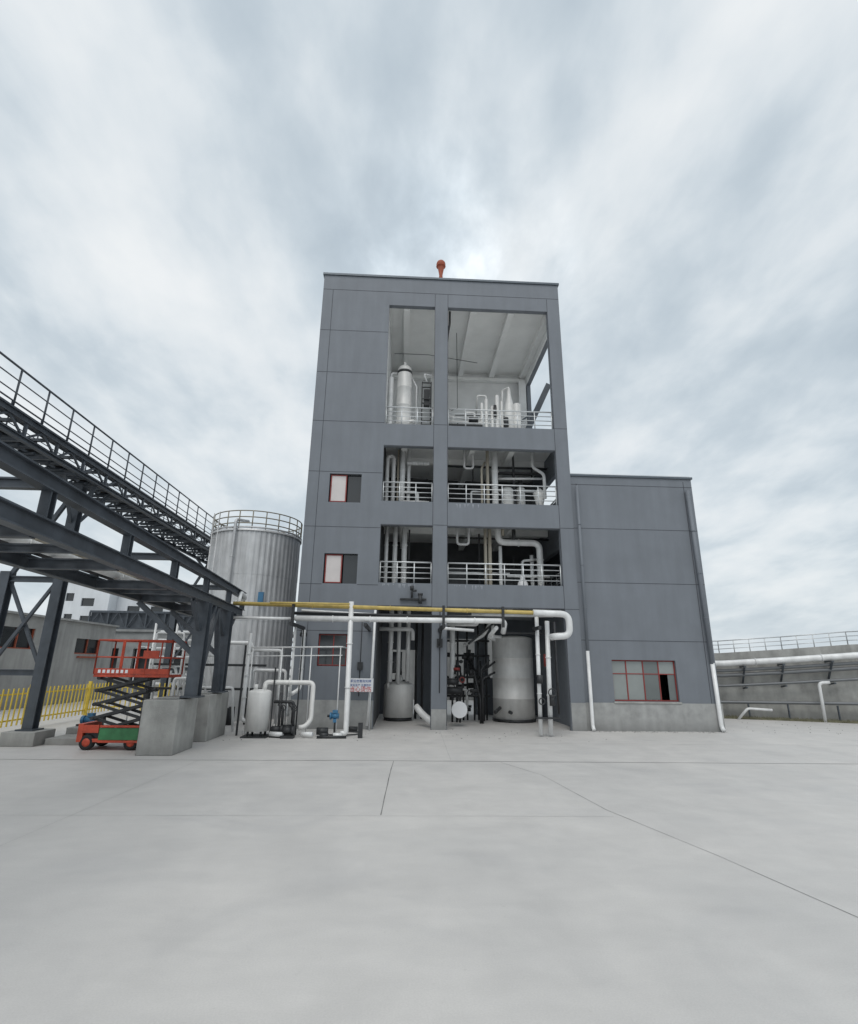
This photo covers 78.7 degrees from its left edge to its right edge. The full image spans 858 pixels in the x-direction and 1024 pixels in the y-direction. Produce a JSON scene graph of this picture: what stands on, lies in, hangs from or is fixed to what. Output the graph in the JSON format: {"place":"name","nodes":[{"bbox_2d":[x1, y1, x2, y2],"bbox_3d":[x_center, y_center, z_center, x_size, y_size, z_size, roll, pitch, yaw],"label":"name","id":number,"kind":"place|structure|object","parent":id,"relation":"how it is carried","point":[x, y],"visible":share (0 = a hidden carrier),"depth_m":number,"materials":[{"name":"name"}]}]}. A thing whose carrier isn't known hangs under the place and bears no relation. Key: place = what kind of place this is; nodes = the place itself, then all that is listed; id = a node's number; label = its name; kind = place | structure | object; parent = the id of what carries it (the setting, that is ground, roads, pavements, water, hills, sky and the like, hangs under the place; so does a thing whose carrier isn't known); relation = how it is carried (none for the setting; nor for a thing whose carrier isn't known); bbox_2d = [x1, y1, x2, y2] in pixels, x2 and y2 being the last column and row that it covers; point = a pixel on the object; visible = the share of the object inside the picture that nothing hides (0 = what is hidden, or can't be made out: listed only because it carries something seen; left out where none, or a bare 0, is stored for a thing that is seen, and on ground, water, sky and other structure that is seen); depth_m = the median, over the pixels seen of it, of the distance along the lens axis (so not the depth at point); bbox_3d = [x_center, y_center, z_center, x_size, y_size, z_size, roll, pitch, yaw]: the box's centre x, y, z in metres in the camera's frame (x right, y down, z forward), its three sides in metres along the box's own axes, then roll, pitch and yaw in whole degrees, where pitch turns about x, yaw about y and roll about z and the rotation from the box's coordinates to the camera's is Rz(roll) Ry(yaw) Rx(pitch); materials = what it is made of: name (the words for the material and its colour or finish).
{"place":"outdoors","nodes":[
{"label":"outdoors","id":0,"kind":"place"},
{"bbox_2d":[0,610,118,710],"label":"walls","id":1,"kind":"structure","parent":0,"point":[68,667],"depth_m":32.11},
{"bbox_2d":[0,629,98,657],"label":"window frames","id":2,"kind":"structure","parent":1,"relation":"attached to","point":[16,638],"depth_m":33.48,"materials":[{"name":"red metal"}]},
{"bbox_2d":[0,626,97,652],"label":"window glass","id":3,"kind":"object","parent":2,"relation":"in","point":[22,640],"visible":0.71,"depth_m":29.04,"materials":[{"name":"black glass"}]},
{"bbox_2d":[61,579,178,620],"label":"office building","id":4,"kind":"structure","parent":0,"point":[80,602],"depth_m":53.24,"materials":[{"name":"white concrete"}]},
{"bbox_2d":[64,593,162,620],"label":"windows","id":5,"kind":"structure","parent":4,"relation":"in","point":[70,596],"depth_m":53.25,"materials":[{"name":"grey glass"}]},
{"bbox_2d":[88,610,193,629],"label":"gallery bridge","id":6,"kind":"structure","parent":0,"point":[132,619],"depth_m":49.94,"materials":[{"name":"metal"}]},
{"bbox_2d":[0,669,857,1023],"bbox_3d":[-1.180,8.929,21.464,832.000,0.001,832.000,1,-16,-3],"label":"concrete slab","id":7,"kind":"structure","parent":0,"point":[472,881],"depth_m":6.57,"materials":[{"name":"grey concrete"}]},
{"bbox_2d":[44,724,108,744],"bbox_3d":[-11.541,7.439,17.525,1.280,0.384,2.240,1,-16,-3],"label":"concrete step","id":8,"kind":"object","parent":7,"relation":"on","point":[69,737],"visible":0.37,"depth_m":16.45,"materials":[{"name":"grey concrete"}]},
{"bbox_2d":[0,681,175,727],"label":"safety fence","id":9,"kind":"object","parent":7,"relation":"on","point":[88,689],"visible":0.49,"depth_m":22.50,"materials":[{"name":"yellow metal"}]},
{"bbox_2d":[76,713,105,725],"bbox_3d":[-11.752,7.229,18.243,0.848,0.414,0.320,1,-16,-3],"label":"blue pump","id":10,"kind":"object","parent":7,"relation":"on","point":[84,718],"visible":0.49,"depth_m":18.15,"materials":[{"name":"paint"}]},
{"bbox_2d":[0,351,224,746],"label":"conveyor gallery","id":11,"kind":"object","parent":7,"relation":"on","point":[29,733],"visible":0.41,"depth_m":17.72,"materials":[{"name":"metal"}]},
{"bbox_2d":[0,440,246,697],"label":"pipe rack","id":12,"kind":"object","parent":7,"relation":"on","point":[65,553],"visible":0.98,"depth_m":11.55,"materials":[{"name":"metal"}]},
{"bbox_2d":[76,639,186,750],"bbox_3d":[-9.287,5.680,16.442,2.459,3.211,1.099,1,-16,-3],"label":"scissor lift","id":13,"kind":"object","parent":7,"relation":"on","point":[92,733],"visible":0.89,"depth_m":16.14,"materials":[{"name":"red paint"}]},
{"bbox_2d":[126,646,151,719],"bbox_3d":[-13.098,7.711,23.584,0.734,3.224,0.174,-2,-16,8],"label":"street lamp","id":14,"kind":"object","parent":7,"relation":"on","point":[133,679],"visible":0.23,"depth_m":23.64,"materials":[{"name":"silver metal"}]},
{"bbox_2d":[135,696,197,755],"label":"concrete block","id":15,"kind":"structure","parent":7,"relation":"on","point":[167,726],"depth_m":15.07,"materials":[{"name":"grey concrete"}]},
{"bbox_2d":[105,629,293,695],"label":"plant shed","id":16,"kind":"structure","parent":7,"relation":"on","point":[132,647],"depth_m":41.66,"materials":[{"name":"grey metal"}]},
{"bbox_2d":[193,691,228,741],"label":"concrete block","id":17,"kind":"structure","parent":7,"relation":"on","point":[210,721],"depth_m":17.94,"materials":[{"name":"grey concrete"}]},
{"bbox_2d":[139,623,293,731],"bbox_3d":[-11.313,7.824,26.641,10.560,4.830,12.565,1,-16,-3],"label":"yard piping","id":18,"kind":"object","parent":7,"relation":"on","point":[177,681],"visible":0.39,"depth_m":22.16,"materials":[{"name":"white metal"}]},
{"bbox_2d":[202,510,302,720],"bbox_3d":[-9.344,5.290,27.108,4.720,9.945,4.884,1,-16,-3],"label":"insulated silo","id":19,"kind":"object","parent":7,"relation":"on","point":[261,564],"visible":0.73,"depth_m":25.81,"materials":[{"name":"metal"}]},
{"bbox_2d":[240,679,315,737],"bbox_3d":[-5.451,7.169,19.170,2.439,1.982,0.896,1,-16,-3],"label":"condensate tank","id":20,"kind":"object","parent":7,"relation":"on","point":[258,711],"visible":1,"depth_m":18.89,"materials":[{"name":"silver metal"}]},
{"bbox_2d":[235,627,362,738],"bbox_3d":[-4.802,6.322,19.983,4.660,4.080,2.407,5,-17,-13],"label":"pump skid","id":21,"kind":"object","parent":7,"relation":"on","point":[281,731],"visible":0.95,"depth_m":19.81,"materials":[{"name":"white metal"}]},
{"bbox_2d":[327,710,338,732],"bbox_3d":[-3.612,7.903,19.635,0.432,0.880,0.256,1,-16,-3],"label":"blue motor","id":22,"kind":"object","parent":7,"relation":"on","point":[334,715],"visible":0.92,"depth_m":19.62,"materials":[{"name":"paint"}]},
{"bbox_2d":[349,678,373,730],"bbox_3d":[-2.807,7.800,21.240,1.024,2.000,0.080,1,-16,-3],"label":"safety sign","id":23,"kind":"object","parent":7,"relation":"on","point":[361,684],"visible":0.96,"depth_m":21.40,"materials":[{"name":"silver metal"}]},
{"bbox_2d":[380,761,393,814],"bbox_3d":[-0.925,6.119,11.859,0.037,0.001,5.426,1,-16,-1],"label":"slab joint saw cut","id":24,"kind":"object","parent":7,"relation":"on","point":[386,789],"visible":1,"depth_m":11.14,"materials":[{"name":"grey concrete"}]},
{"bbox_2d":[383,671,412,721],"bbox_3d":[-1.484,8.909,25.459,1.440,2.272,1.440,1,-16,-3],"label":"feed tank","id":25,"kind":"object","parent":7,"relation":"on","point":[398,703],"visible":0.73,"depth_m":24.84,"materials":[{"name":"silver metal"}]},
{"bbox_2d":[233,601,572,735],"bbox_3d":[-1.040,6.281,21.157,13.236,4.881,3.419,1,-16,-3],"label":"facade pipeline","id":26,"kind":"object","parent":7,"relation":"on","point":[351,616],"visible":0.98,"depth_m":20.39,"materials":[{"name":"white metal"}]},
{"bbox_2d":[37,759,813,763],"bbox_3d":[-4.810,6.762,14.232,72.000,0.001,0.234,1,-16,-2],"label":"dark slab joint","id":27,"kind":"object","parent":7,"relation":"on","point":[496,761],"visible":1,"depth_m":14.59,"materials":[{"name":"grey concrete"}]},
{"bbox_2d":[5,732,855,843],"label":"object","id":28,"kind":"object","parent":7,"relation":"on","point":[327,815],"visible":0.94,"depth_m":9.17,"materials":[{"name":"grey concrete"}]},
{"bbox_2d":[287,700,587,730],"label":"tower plinth","id":29,"kind":"structure","parent":7,"relation":"on","point":[323,709],"depth_m":21.54,"materials":[{"name":"grey concrete"}]},
{"bbox_2d":[373,448,531,726],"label":"interior wall","id":30,"kind":"structure","parent":7,"relation":"on","point":[420,552],"depth_m":30.60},
{"bbox_2d":[379,610,537,714],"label":"tower rear wall","id":31,"kind":"structure","parent":7,"relation":"on","point":[520,625],"depth_m":29.32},
{"bbox_2d":[357,622,442,695],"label":"wall conduits","id":32,"kind":"object","parent":31,"relation":"attached to","point":[360,665],"depth_m":22.17,"materials":[{"name":"grey metal"}]},
{"bbox_2d":[400,586,425,603],"bbox_3d":[-0.688,3.619,22.895,1.152,0.768,0.267,1,-16,-3],"label":"wall valve group","id":33,"kind":"object","parent":31,"relation":"attached to","point":[420,598],"visible":1,"depth_m":22.82},
{"bbox_2d":[384,308,549,613],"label":"floor slabs and beams","id":34,"kind":"structure","parent":31,"relation":"attached to","point":[491,344],"depth_m":29.97,"materials":[{"name":"grey concrete"}]},
{"bbox_2d":[387,372,396,423],"bbox_3d":[-1.772,-5.650,27.773,0.806,4.406,0.275,1,-16,-3],"label":"pipe","id":35,"kind":"object","parent":34,"relation":"on","point":[391,390],"visible":0.71,"depth_m":27.79,"materials":[{"name":"silver metal"}]},
{"bbox_2d":[396,362,414,423],"bbox_3d":[-1.245,-5.833,27.770,1.063,4.768,0.896,1,-16,-3],"label":"evaporator vessel","id":36,"kind":"object","parent":34,"relation":"on","point":[404,383],"visible":0.67,"depth_m":27.57,"materials":[{"name":"silver metal"}]},
{"bbox_2d":[412,373,431,424],"bbox_3d":[-0.459,-5.491,27.991,1.174,4.256,0.536,1,-16,-3],"label":"control frame","id":37,"kind":"object","parent":34,"relation":"on","point":[427,398],"visible":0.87,"depth_m":28.00,"materials":[{"name":"grey metal"}]},
{"bbox_2d":[394,311,476,410],"bbox_3d":[0.281,-8.084,27.478,4.262,5.057,1.443,6,-17,-17],"label":"drain pipe","id":38,"kind":"object","parent":34,"relation":"attached to","point":[449,325],"visible":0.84,"depth_m":27.52,"materials":[{"name":"grey metal"}]},
{"bbox_2d":[384,448,546,504],"bbox_3d":[1.963,-1.203,27.378,8.451,3.552,2.960,1,-16,-3],"label":"third floor piping","id":39,"kind":"object","parent":34,"relation":"on","point":[494,467],"visible":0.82,"depth_m":26.50,"materials":[{"name":"silver metal"}]},
{"bbox_2d":[385,309,546,426],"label":"wall","id":40,"kind":"structure","parent":34,"relation":"attached to","point":[468,392],"depth_m":33.53,"materials":[{"name":"white paint"}]},
{"bbox_2d":[383,526,549,585],"bbox_3d":[1.968,2.405,25.977,8.376,3.424,2.668,1,-16,-3],"label":"second floor piping","id":41,"kind":"object","parent":34,"relation":"on","point":[518,542],"visible":0.77,"depth_m":25.41,"materials":[{"name":"silver metal"}]},
{"bbox_2d":[379,406,561,585],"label":"balcony railings","id":42,"kind":"object","parent":34,"relation":"on","point":[484,499],"visible":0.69,"depth_m":24.61,"materials":[{"name":"silver metal"}]},
{"bbox_2d":[430,377,526,427],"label":"columns","id":43,"kind":"structure","parent":34,"relation":"on","point":[522,393],"depth_m":33.07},
{"bbox_2d":[449,387,523,427],"bbox_3d":[3.134,-5.071,28.138,4.327,3.624,1.593,1,-16,-3],"label":"heat exchanger group","id":44,"kind":"object","parent":34,"relation":"on","point":[509,405],"visible":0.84,"depth_m":27.85,"materials":[{"name":"silver metal"}]},
{"bbox_2d":[521,383,549,427],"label":"staircase","id":45,"kind":"structure","parent":34,"relation":"attached to","point":[542,397],"depth_m":32.07,"materials":[{"name":"metal"}]},
{"bbox_2d":[379,608,552,724],"bbox_3d":[2.036,7.139,24.891,8.074,5.440,5.450,-6,-18,21],"label":"ground floor piping","id":46,"kind":"object","parent":7,"relation":"on","point":[459,709],"visible":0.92,"depth_m":25.26,"materials":[{"name":"metal"}]},
{"bbox_2d":[492,636,535,722],"bbox_3d":[4.114,8.191,25.883,2.259,4.032,2.416,1,-16,-3],"label":"storage tank","id":47,"kind":"object","parent":7,"relation":"on","point":[513,686],"visible":0.96,"depth_m":25.23,"materials":[{"name":"silver metal"}]},
{"bbox_2d":[223,723,843,740],"bbox_3d":[9.575,9.376,22.546,42.187,0.020,8.325,1,-16,-3],"label":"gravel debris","id":48,"kind":"object","parent":7,"relation":"on","point":[599,731],"visible":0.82,"depth_m":21.71,"materials":[{"name":"grey gravel"}]},
{"bbox_2d":[526,340,569,726],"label":"tower side wall","id":49,"kind":"structure","parent":7,"relation":"on","point":[550,547],"depth_m":27.05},
{"bbox_2d":[544,476,720,703],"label":"wing walls","id":50,"kind":"structure","parent":7,"relation":"on","point":[644,619],"depth_m":23.81,"materials":[{"name":"grey metal"}]},
{"bbox_2d":[574,473,682,476],"bbox_3d":[9.742,-1.756,25.347,5.920,0.086,0.017,1,-16,-3],"label":"lightning strip","id":51,"kind":"object","parent":50,"relation":"on","point":[634,475],"visible":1,"depth_m":25.36,"materials":[{"name":"silver metal"}]},
{"bbox_2d":[570,474,691,479],"bbox_3d":[9.562,-0.682,28.679,5.994,0.109,7.328,1,-16,-3],"label":"wing coping","id":52,"kind":"object","parent":50,"relation":"on","point":[630,476],"visible":0.35,"depth_m":25.17,"materials":[{"name":"grey metal"}]},
{"bbox_2d":[571,484,711,703],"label":"wing joints","id":53,"kind":"object","parent":50,"relation":"attached to","point":[683,487],"visible":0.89,"depth_m":23.87,"materials":[{"name":"grey metal"}]},
{"bbox_2d":[612,660,678,701],"bbox_3d":[9.340,7.323,22.736,2.832,1.696,0.080,1,-16,-3],"label":"window frame","id":54,"kind":"object","parent":50,"relation":"attached to","point":[658,674],"visible":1,"depth_m":22.75,"materials":[{"name":"red metal"}]},
{"bbox_2d":[612,661,644,699],"bbox_3d":[8.653,7.304,22.702,1.360,1.584,0.010,1,-16,-3],"label":"window pane","id":55,"kind":"object","parent":54,"relation":"in","point":[635,686],"visible":1,"depth_m":22.69,"materials":[{"name":"grey glass"}]},
{"bbox_2d":[643,662,660,699],"bbox_3d":[9.675,7.331,22.747,0.688,1.584,0.010,1,-16,-3],"label":"window pane","id":56,"kind":"object","parent":54,"relation":"in","point":[652,688],"visible":1,"depth_m":22.73,"materials":[{"name":"grey glass"}]},
{"bbox_2d":[658,662,673,673],"bbox_3d":[10.369,6.838,22.927,0.688,0.520,0.010,1,-16,-3],"label":"window pane","id":57,"kind":"object","parent":54,"relation":"in","point":[665,667],"visible":1,"depth_m":22.92,"materials":[{"name":"grey glass"}]},
{"bbox_2d":[667,675,676,699],"bbox_3d":[10.551,7.603,22.713,0.304,1.064,0.010,1,-16,-3],"label":"window pane","id":58,"kind":"object","parent":54,"relation":"in","point":[672,687],"visible":1,"depth_m":22.70,"materials":[{"name":"grey glass"}]},
{"bbox_2d":[614,702,681,703],"bbox_3d":[9.338,8.129,22.299,2.928,0.064,0.077,1,-16,-3],"label":"window sill","id":59,"kind":"structure","parent":50,"relation":"attached to","point":[653,702],"depth_m":22.27,"materials":[{"name":"concrete"}]},
{"bbox_2d":[586,651,725,731],"bbox_3d":[9.614,7.629,22.288,5.715,3.231,0.298,1,-16,-3],"label":"downpipe","id":60,"kind":"object","parent":50,"relation":"attached to","point":[717,700],"visible":1,"depth_m":22.23,"materials":[{"name":"white plastic"}]},
{"bbox_2d":[575,485,713,663],"bbox_3d":[9.653,2.696,23.773,5.668,8.033,0.220,2,-16,-3],"label":"downpipe","id":61,"kind":"object","parent":60,"relation":"attached to","point":[701,589],"visible":1,"depth_m":23.69,"materials":[{"name":"grey metal"}]},
{"bbox_2d":[638,661,666,699],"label":"wing inner wall","id":62,"kind":"structure","parent":7,"relation":"on","point":[663,688],"depth_m":26.35,"materials":[{"name":"black"}]},
{"bbox_2d":[585,702,725,731],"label":"wing plinth","id":63,"kind":"structure","parent":7,"relation":"on","point":[686,717],"depth_m":22.14,"materials":[{"name":"grey concrete"}]},
{"bbox_2d":[501,762,856,916],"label":"pavement joint","id":64,"kind":"object","parent":7,"relation":"on","point":[705,850],"visible":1,"depth_m":7.39,"materials":[{"name":"grey concrete"}]},
{"bbox_2d":[714,644,857,720],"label":"wall","id":65,"kind":"structure","parent":7,"relation":"on","point":[843,691],"depth_m":28.50,"materials":[{"name":"concrete"}]},
{"bbox_2d":[712,631,857,652],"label":"railing","id":66,"kind":"object","parent":65,"relation":"on","point":[830,641],"visible":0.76,"depth_m":29.16,"materials":[{"name":"silver metal"}]},
{"bbox_2d":[715,652,857,721],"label":"yard pipeline","id":67,"kind":"object","parent":7,"relation":"on","point":[807,658],"visible":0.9,"depth_m":28.08,"materials":[{"name":"metal"}]},
{"bbox_2d":[724,714,857,723],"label":"curb","id":68,"kind":"structure","parent":7,"relation":"on","point":[727,716],"depth_m":27.43,"materials":[{"name":"concrete"}]},
{"bbox_2d":[0,0,857,665],"label":"sky","id":69,"kind":"structure","parent":0,"point":[181,181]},
{"bbox_2d":[291,275,584,730],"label":"tower front wall","id":70,"kind":"structure","parent":0,"point":[352,448],"depth_m":24.58,"materials":[{"name":"grey metal"}]},
{"bbox_2d":[317,634,347,665],"bbox_3d":[-4.111,5.887,22.342,1.200,1.296,0.080,1,-16,-3],"label":"ground window frame","id":71,"kind":"object","parent":70,"relation":"attached to","point":[333,650],"visible":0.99,"depth_m":22.30,"materials":[{"name":"metal"}]},
{"bbox_2d":[318,635,346,664],"bbox_3d":[-4.111,5.886,22.339,1.136,1.232,0.010,1,-16,-3],"label":"ground window pane","id":72,"kind":"object","parent":71,"relation":"in","point":[327,640],"visible":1,"depth_m":22.33,"materials":[{"name":"grey glass"}]},
{"bbox_2d":[323,554,343,582],"bbox_3d":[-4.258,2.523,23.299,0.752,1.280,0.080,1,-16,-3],"label":"tower window frame","id":73,"kind":"object","parent":70,"relation":"attached to","point":[341,567],"visible":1,"depth_m":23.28,"materials":[{"name":"red metal"}]},
{"bbox_2d":[325,555,340,581],"bbox_3d":[-4.258,2.522,23.296,0.656,1.184,0.010,1,-16,-3],"label":"tower window pane","id":74,"kind":"object","parent":73,"relation":"in","point":[333,567],"visible":1,"depth_m":23.29,"materials":[{"name":"white glass"}]},
{"bbox_2d":[329,475,348,501],"bbox_3d":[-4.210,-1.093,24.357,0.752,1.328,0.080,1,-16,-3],"label":"tower window frame","id":75,"kind":"object","parent":70,"relation":"attached to","point":[345,490],"visible":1,"depth_m":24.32,"materials":[{"name":"metal"}]},
{"bbox_2d":[331,476,345,500],"bbox_3d":[-4.210,-1.094,24.354,0.656,1.232,0.010,1,-16,-3],"label":"tower window pane","id":76,"kind":"object","parent":75,"relation":"in","point":[338,488],"visible":1,"depth_m":24.35,"materials":[{"name":"white glass"}]},
{"bbox_2d":[342,554,357,583],"bbox_3d":[-3.518,2.563,23.405,0.640,1.344,0.008,1,-16,-3],"label":"dark tower window","id":77,"kind":"structure","parent":70,"relation":"in","point":[350,569],"depth_m":23.40,"materials":[{"name":"black glass"}]},
{"bbox_2d":[347,475,361,502],"bbox_3d":[-3.478,-1.053,24.462,0.624,1.392,0.008,1,-16,-3],"label":"dark tower window","id":78,"kind":"structure","parent":70,"relation":"in","point":[354,488],"depth_m":24.46,"materials":[{"name":"black glass"}]},
{"bbox_2d":[382,504,482,589],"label":"efflorescence stains","id":79,"kind":"object","parent":70,"relation":"attached to","point":[459,585],"visible":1,"depth_m":23.25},
{"bbox_2d":[299,289,578,725],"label":"cladding joints","id":80,"kind":"object","parent":70,"relation":"attached to","point":[323,420],"visible":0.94,"depth_m":24.26,"materials":[{"name":"grey metal"}]},
{"bbox_2d":[323,272,558,285],"bbox_3d":[0.519,-11.324,31.266,12.512,0.125,7.424,1,-16,-3],"label":"tower coping","id":81,"kind":"object","parent":70,"relation":"on","point":[437,278],"visible":0.14,"depth_m":27.70,"materials":[{"name":"grey metal"}]},
{"bbox_2d":[436,260,445,277],"bbox_3d":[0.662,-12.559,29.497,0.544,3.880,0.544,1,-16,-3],"label":"roof exhaust cowl","id":82,"kind":"object","parent":81,"relation":"on","point":[440,266],"visible":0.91,"depth_m":29.74,"materials":[{"name":"red paint"}]},
{"bbox_2d":[392,637,492,699],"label":"warehouse building","id":83,"kind":"structure","parent":0,"point":[462,649],"depth_m":40.84,"materials":[{"name":"grey metal"}]},
{"bbox_2d":[392,652,474,673],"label":"windows","id":84,"kind":"structure","parent":83,"relation":"in","point":[394,653],"depth_m":41.62,"materials":[{"name":"black glass"}]}
]}

